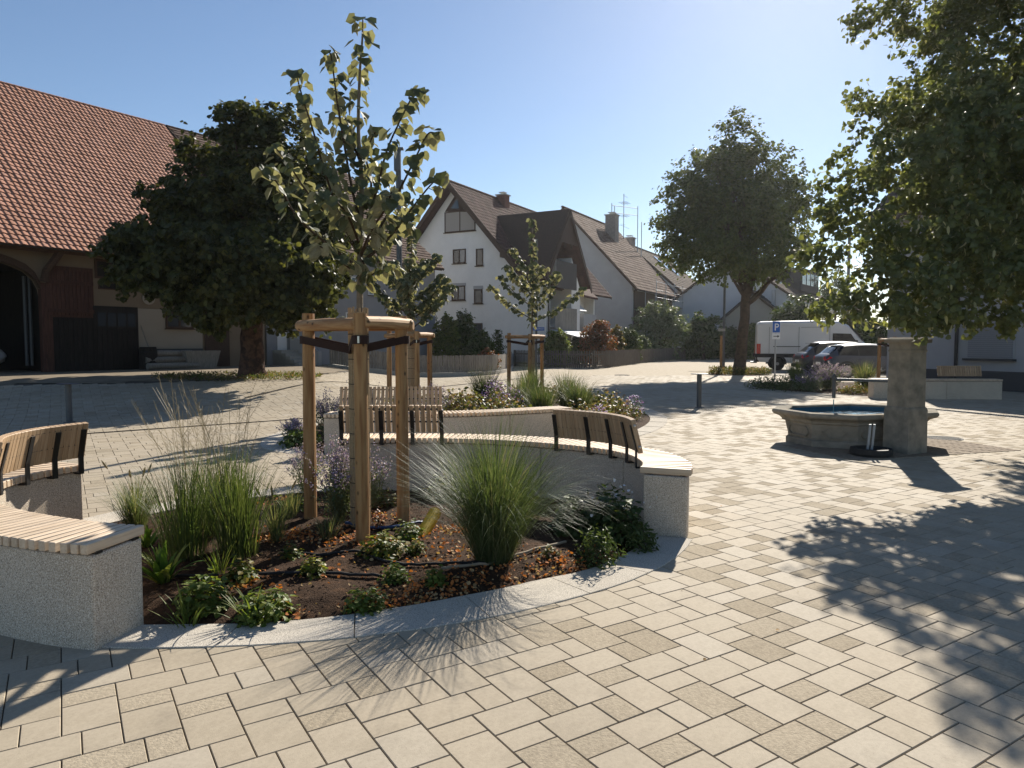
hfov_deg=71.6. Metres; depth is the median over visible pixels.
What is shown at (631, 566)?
planter kerb
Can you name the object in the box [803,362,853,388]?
sage shrub
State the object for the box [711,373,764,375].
soil
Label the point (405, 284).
young tree
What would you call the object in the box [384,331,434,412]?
tree stake frame
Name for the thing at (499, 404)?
bed shrub
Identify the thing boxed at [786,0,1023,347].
lime tree
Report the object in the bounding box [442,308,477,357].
garden shrub
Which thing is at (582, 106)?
sky
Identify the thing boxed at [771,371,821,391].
bed shrub
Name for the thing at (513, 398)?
aster
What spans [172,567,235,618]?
leafy plant
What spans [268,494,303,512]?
leafy plant
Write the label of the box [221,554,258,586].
leafy plant
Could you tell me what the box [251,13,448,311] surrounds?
young tree
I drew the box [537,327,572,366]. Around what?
garden shrub
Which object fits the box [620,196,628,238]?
roof aerial
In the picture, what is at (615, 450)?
curved bench
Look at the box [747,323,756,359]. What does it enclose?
garden shrub
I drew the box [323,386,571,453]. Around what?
curved bench
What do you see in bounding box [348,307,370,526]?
reed wrap
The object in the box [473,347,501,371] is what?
garden shrub
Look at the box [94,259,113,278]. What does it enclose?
window
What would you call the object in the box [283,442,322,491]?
sage shrub
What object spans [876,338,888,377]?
tree stake frame
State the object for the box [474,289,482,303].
window
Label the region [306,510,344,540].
grass clump
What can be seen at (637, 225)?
roof guard frame
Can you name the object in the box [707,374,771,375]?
planter kerb
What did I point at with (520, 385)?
grass clump
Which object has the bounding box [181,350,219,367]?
wooden tub
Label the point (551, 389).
bed shrub
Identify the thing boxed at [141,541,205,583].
hosta
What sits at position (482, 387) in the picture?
shrub
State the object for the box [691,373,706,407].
bollard
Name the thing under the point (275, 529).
grass clump
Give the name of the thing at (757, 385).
bed shrub
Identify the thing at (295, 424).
sage shrub
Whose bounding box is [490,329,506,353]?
garden shrub
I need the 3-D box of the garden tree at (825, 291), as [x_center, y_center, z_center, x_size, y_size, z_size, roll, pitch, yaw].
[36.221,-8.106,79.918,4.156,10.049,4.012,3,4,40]
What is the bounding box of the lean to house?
[718,290,779,357]
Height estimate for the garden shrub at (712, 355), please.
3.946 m
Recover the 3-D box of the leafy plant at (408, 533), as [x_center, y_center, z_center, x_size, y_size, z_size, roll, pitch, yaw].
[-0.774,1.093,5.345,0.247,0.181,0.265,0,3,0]
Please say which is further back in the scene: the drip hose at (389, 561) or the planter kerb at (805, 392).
the planter kerb at (805, 392)
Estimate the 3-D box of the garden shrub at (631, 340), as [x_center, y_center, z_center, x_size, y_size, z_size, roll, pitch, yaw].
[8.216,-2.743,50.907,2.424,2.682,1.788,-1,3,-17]
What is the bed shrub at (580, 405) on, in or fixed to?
on the soil at (643, 422)
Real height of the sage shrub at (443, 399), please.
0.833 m
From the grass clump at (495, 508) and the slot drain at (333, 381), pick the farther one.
the slot drain at (333, 381)
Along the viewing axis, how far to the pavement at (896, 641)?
3.48 m
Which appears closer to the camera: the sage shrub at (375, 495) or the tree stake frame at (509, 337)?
the sage shrub at (375, 495)
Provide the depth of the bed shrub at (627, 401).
14.19 m
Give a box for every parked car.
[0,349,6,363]
[791,341,885,374]
[811,344,886,377]
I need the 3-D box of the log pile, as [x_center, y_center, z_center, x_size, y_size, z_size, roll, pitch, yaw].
[-12.465,-0.892,25.828,0.749,0.671,1.901,2,4,34]
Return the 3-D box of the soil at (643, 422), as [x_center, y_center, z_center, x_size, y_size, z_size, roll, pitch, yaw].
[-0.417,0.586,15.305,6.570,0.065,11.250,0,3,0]
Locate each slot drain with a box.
[87,417,318,433]
[245,378,519,397]
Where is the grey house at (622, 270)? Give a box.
[561,206,677,347]
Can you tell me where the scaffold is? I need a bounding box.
[645,279,683,347]
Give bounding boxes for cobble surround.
[783,438,1020,459]
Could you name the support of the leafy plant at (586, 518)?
on the soil at (335, 590)
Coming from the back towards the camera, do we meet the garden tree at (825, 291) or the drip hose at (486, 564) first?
the garden tree at (825, 291)
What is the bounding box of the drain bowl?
[849,424,893,457]
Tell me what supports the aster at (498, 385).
on the soil at (643, 422)
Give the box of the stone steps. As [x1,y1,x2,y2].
[273,336,321,365]
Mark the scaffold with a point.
(656, 297)
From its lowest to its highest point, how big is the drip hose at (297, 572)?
0.038 m
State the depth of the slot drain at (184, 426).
12.49 m
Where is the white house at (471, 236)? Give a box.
[412,180,611,365]
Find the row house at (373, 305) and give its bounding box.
[166,125,444,369]
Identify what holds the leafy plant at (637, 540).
on the soil at (335, 590)
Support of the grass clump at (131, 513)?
on the soil at (335, 590)
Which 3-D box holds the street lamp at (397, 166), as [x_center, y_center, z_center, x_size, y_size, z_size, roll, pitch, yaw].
[-2.400,-2.142,14.900,0.340,5.535,0.253,0,3,0]
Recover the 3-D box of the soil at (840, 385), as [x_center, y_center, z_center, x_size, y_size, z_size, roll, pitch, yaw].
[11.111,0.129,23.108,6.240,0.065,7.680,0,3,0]
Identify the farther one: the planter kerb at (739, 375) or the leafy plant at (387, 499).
the planter kerb at (739, 375)
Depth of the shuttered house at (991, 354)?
22.57 m
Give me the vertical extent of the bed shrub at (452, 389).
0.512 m
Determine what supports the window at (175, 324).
in the barn
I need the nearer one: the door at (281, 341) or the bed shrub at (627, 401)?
the bed shrub at (627, 401)
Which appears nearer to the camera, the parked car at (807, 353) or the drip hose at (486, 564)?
the drip hose at (486, 564)
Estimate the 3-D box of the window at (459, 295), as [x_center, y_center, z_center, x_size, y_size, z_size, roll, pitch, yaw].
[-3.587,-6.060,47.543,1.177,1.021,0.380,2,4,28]
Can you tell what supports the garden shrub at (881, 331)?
on the ground
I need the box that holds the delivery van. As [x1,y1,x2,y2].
[750,320,865,369]
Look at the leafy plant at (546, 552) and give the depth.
4.82 m
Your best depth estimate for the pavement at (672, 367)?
38.31 m
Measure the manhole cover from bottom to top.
0.019 m
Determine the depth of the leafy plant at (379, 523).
5.60 m
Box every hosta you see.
[139,525,163,547]
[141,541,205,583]
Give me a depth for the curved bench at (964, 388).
18.75 m
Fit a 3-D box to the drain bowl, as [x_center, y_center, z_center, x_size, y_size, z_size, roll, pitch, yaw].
[4.772,0.745,9.432,0.530,0.410,0.530,0,3,0]
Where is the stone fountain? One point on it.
(902, 417)
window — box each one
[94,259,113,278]
[98,283,117,289]
[165,312,195,329]
[443,210,475,233]
[451,285,465,300]
[452,249,466,264]
[474,248,482,266]
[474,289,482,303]
[474,323,482,331]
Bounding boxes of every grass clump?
[93,460,171,527]
[102,375,256,562]
[135,372,282,536]
[165,388,318,560]
[253,479,300,541]
[276,483,302,517]
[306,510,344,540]
[352,401,628,569]
[502,373,543,407]
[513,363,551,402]
[517,381,561,406]
[546,366,585,406]
[554,379,604,410]
[782,359,808,386]
[841,360,887,389]
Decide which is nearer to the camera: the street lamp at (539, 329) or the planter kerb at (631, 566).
the planter kerb at (631, 566)
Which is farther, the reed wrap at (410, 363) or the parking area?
the parking area
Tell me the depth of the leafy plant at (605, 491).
5.72 m
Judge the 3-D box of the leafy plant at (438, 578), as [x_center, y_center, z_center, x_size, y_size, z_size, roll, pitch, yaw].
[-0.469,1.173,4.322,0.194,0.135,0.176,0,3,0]
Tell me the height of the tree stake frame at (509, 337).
1.796 m
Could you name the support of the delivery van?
on the parking area
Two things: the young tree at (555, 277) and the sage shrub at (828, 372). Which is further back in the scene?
the sage shrub at (828, 372)
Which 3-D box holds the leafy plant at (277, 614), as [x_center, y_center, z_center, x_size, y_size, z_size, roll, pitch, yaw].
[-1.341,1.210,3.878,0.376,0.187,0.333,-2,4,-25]
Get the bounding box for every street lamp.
[394,147,403,315]
[533,239,543,382]
[722,277,725,370]
[846,237,850,312]
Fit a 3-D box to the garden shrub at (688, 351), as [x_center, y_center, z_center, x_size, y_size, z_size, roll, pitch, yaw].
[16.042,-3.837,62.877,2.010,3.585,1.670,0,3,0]
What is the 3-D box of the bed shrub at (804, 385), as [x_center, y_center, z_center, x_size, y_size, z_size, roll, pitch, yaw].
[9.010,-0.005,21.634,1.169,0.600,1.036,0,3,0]
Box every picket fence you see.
[328,349,347,368]
[369,351,512,376]
[513,348,685,368]
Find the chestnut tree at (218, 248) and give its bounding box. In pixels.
[86,96,356,378]
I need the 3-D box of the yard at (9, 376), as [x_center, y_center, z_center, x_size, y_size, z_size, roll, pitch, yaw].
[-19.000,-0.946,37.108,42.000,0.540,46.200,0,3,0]
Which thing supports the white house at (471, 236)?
on the pavement at (672, 367)
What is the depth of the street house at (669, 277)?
79.29 m
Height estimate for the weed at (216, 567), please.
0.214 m
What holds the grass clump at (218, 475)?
on the soil at (335, 590)
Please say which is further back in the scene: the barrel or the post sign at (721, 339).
the post sign at (721, 339)
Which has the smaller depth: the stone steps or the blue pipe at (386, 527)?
the blue pipe at (386, 527)
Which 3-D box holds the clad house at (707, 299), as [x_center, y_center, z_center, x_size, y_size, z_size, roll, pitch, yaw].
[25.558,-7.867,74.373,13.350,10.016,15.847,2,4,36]
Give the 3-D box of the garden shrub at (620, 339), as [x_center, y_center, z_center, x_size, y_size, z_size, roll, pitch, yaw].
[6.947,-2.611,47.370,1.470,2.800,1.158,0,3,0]
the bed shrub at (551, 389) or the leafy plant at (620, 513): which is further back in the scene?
the bed shrub at (551, 389)
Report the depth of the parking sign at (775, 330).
29.11 m
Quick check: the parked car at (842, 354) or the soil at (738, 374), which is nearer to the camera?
the parked car at (842, 354)
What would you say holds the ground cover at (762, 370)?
on the soil at (738, 374)
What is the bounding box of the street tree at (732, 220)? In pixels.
[644,105,825,373]
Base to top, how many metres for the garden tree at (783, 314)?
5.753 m
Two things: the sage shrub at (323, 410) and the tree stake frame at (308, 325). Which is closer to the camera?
the tree stake frame at (308, 325)
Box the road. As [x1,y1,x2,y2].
[689,358,792,371]
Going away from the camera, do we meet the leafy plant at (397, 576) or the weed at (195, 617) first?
the weed at (195, 617)
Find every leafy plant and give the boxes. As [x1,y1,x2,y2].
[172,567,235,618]
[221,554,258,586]
[232,587,300,627]
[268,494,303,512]
[278,540,303,560]
[296,554,326,580]
[343,585,389,616]
[354,529,409,559]
[371,487,396,507]
[371,509,384,529]
[377,559,410,585]
[393,518,425,542]
[405,538,426,555]
[421,474,457,500]
[422,564,448,588]
[540,544,560,558]
[547,494,614,539]
[573,523,628,569]
[587,480,656,522]
[591,489,649,545]
[616,519,659,553]
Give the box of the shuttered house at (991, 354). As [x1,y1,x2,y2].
[870,102,1023,391]
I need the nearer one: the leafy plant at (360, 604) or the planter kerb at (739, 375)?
the leafy plant at (360, 604)
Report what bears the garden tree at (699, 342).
on the ground
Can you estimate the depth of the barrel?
25.00 m
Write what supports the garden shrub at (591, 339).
on the ground
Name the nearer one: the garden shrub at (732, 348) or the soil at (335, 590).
the soil at (335, 590)
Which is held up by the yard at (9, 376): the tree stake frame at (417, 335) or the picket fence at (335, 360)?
the picket fence at (335, 360)
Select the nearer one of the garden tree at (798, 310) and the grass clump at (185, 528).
the grass clump at (185, 528)
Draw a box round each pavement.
[0,371,1023,767]
[372,358,772,375]
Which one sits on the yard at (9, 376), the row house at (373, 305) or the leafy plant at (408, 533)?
the row house at (373, 305)
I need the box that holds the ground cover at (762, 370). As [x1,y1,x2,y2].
[708,365,772,375]
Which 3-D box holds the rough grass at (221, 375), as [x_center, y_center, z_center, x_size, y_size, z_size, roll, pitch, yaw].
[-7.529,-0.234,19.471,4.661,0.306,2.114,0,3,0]
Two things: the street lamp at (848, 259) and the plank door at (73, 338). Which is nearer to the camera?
the plank door at (73, 338)
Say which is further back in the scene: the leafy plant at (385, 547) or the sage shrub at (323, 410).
the sage shrub at (323, 410)
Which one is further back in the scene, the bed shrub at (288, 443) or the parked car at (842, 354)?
the parked car at (842, 354)
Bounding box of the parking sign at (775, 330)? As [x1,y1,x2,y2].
[772,321,779,378]
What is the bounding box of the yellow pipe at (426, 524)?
[415,507,440,536]
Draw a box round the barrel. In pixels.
[138,347,157,369]
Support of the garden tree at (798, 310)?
on the ground
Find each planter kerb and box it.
[83,484,330,522]
[101,535,691,650]
[260,394,666,453]
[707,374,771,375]
[749,382,867,396]
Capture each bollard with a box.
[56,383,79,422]
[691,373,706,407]
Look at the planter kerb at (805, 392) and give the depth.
21.25 m
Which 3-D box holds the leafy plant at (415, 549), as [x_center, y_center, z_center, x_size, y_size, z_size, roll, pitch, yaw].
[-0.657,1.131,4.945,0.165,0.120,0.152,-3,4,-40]
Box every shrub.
[275,416,302,439]
[276,426,322,448]
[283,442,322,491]
[286,443,328,480]
[300,434,377,521]
[315,388,347,434]
[370,442,392,507]
[417,381,454,410]
[421,386,470,405]
[432,311,462,369]
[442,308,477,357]
[443,385,492,410]
[457,359,506,409]
[461,328,495,371]
[472,381,517,400]
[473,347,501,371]
[476,391,531,409]
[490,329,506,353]
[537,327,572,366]
[541,382,567,398]
[567,331,585,363]
[567,398,610,412]
[577,319,617,366]
[586,396,640,420]
[588,388,626,407]
[601,394,641,416]
[608,324,626,349]
[621,327,644,359]
[627,299,691,358]
[630,335,653,358]
[684,321,699,359]
[704,316,715,358]
[713,325,737,358]
[744,376,778,388]
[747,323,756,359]
[758,374,796,390]
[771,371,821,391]
[789,375,826,391]
[791,372,826,390]
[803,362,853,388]
[837,382,867,393]
[841,305,866,326]
[854,317,887,343]
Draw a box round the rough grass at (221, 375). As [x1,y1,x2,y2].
[150,369,322,381]
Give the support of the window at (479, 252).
in the white house at (471, 236)
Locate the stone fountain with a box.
[772,337,938,454]
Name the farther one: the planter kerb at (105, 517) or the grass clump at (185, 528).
the planter kerb at (105, 517)
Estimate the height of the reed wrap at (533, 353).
1.719 m
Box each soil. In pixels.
[117,489,641,624]
[285,393,649,451]
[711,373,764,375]
[754,381,867,395]
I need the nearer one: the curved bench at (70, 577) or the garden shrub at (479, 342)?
the curved bench at (70, 577)
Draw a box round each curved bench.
[0,422,143,649]
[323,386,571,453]
[337,405,692,537]
[868,366,1002,399]
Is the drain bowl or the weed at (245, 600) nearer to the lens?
the weed at (245, 600)
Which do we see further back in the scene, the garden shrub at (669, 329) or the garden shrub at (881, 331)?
the garden shrub at (669, 329)
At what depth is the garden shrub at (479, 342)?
36.12 m
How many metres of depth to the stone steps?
29.78 m
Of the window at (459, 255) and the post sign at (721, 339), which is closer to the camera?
the post sign at (721, 339)
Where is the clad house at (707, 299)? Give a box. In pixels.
[667,268,837,357]
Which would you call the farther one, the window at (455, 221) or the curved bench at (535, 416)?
the window at (455, 221)
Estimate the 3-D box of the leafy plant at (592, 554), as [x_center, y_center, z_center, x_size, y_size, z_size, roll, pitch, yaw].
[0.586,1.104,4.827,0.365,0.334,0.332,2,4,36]
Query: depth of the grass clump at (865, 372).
21.79 m
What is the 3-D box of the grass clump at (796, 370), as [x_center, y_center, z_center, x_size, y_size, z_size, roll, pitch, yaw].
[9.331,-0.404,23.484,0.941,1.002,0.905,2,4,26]
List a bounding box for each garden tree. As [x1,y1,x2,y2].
[678,310,731,359]
[768,293,814,320]
[787,294,834,320]
[818,269,851,320]
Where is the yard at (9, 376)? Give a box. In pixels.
[0,364,347,384]
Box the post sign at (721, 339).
[718,329,724,368]
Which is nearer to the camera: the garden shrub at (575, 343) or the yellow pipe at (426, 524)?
the yellow pipe at (426, 524)
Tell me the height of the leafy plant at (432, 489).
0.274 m
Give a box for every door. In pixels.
[53,317,94,371]
[205,330,229,365]
[277,330,286,349]
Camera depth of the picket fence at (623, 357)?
43.93 m
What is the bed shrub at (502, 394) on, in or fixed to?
on the soil at (643, 422)
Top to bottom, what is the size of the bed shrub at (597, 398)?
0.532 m
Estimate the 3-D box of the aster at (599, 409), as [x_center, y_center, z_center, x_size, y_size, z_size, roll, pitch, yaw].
[1.451,0.579,11.800,0.432,0.491,0.443,3,4,38]
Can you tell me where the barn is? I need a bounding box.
[0,81,265,371]
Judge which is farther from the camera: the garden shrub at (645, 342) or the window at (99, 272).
the garden shrub at (645, 342)
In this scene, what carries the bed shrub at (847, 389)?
on the soil at (840, 385)
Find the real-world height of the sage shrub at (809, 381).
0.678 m
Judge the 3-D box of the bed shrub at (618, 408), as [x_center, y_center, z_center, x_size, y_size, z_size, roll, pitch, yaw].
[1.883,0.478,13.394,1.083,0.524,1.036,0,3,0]
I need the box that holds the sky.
[0,0,1023,322]
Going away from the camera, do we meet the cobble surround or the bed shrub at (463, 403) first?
the cobble surround
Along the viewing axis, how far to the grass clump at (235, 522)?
4.79 m
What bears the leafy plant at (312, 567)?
on the soil at (335, 590)
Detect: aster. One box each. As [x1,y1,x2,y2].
[481,376,509,408]
[500,387,526,407]
[591,404,606,411]
[622,395,645,419]
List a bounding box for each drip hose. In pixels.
[173,571,382,577]
[281,549,484,565]
[441,540,566,569]
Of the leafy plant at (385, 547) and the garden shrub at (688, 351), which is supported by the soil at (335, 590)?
the leafy plant at (385, 547)
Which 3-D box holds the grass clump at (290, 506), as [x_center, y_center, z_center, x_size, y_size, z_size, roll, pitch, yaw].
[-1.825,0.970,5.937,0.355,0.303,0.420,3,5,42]
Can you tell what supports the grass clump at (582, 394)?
on the soil at (643, 422)
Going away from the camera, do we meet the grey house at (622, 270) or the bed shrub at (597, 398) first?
the bed shrub at (597, 398)
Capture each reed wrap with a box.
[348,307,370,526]
[407,328,414,410]
[532,338,534,375]
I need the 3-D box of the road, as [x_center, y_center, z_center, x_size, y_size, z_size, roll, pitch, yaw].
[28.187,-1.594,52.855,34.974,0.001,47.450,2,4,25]
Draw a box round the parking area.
[765,367,885,377]
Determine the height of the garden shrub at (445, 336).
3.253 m
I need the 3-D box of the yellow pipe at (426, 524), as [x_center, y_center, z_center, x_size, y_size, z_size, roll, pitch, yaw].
[-0.658,1.101,5.527,0.102,0.218,0.379,1,3,14]
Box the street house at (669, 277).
[631,244,694,294]
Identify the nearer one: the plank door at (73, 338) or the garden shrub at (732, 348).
the plank door at (73, 338)
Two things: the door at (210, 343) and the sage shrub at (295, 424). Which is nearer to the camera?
the sage shrub at (295, 424)
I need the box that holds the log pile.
[146,350,198,369]
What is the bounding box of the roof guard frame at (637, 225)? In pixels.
[611,203,641,256]
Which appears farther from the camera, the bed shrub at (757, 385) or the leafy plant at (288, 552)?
the bed shrub at (757, 385)
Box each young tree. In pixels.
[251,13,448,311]
[371,221,458,332]
[486,218,586,334]
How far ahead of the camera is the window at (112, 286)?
24.35 m
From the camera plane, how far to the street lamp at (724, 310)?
34.58 m
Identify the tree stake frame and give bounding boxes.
[295,313,413,542]
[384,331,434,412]
[505,333,545,395]
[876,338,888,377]
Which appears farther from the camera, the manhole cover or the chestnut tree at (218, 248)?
the chestnut tree at (218, 248)
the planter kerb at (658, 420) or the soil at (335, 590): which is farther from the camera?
the planter kerb at (658, 420)
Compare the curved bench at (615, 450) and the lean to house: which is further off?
the lean to house
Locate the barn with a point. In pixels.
(72, 172)
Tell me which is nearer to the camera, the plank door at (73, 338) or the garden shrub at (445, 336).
the plank door at (73, 338)
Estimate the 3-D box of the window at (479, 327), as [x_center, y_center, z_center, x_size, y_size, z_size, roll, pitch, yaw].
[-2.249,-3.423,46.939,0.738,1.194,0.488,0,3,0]
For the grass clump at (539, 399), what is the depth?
13.11 m
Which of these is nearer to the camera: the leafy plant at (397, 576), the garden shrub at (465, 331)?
the leafy plant at (397, 576)
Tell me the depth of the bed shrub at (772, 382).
22.49 m
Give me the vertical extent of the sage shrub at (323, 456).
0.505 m
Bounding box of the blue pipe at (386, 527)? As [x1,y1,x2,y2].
[345,520,421,528]
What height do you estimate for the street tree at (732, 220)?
12.437 m
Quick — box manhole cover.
[927,436,963,440]
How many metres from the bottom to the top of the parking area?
0.001 m
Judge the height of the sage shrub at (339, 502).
0.739 m
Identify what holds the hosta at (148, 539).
on the soil at (335, 590)
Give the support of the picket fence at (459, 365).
on the ground
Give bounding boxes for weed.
[149,584,210,627]
[201,541,244,573]
[202,583,282,622]
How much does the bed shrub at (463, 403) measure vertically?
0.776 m
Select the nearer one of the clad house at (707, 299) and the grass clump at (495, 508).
the grass clump at (495, 508)
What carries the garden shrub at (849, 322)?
on the ground
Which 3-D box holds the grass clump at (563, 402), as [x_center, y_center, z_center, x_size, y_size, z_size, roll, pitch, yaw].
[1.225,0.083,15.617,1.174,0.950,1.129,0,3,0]

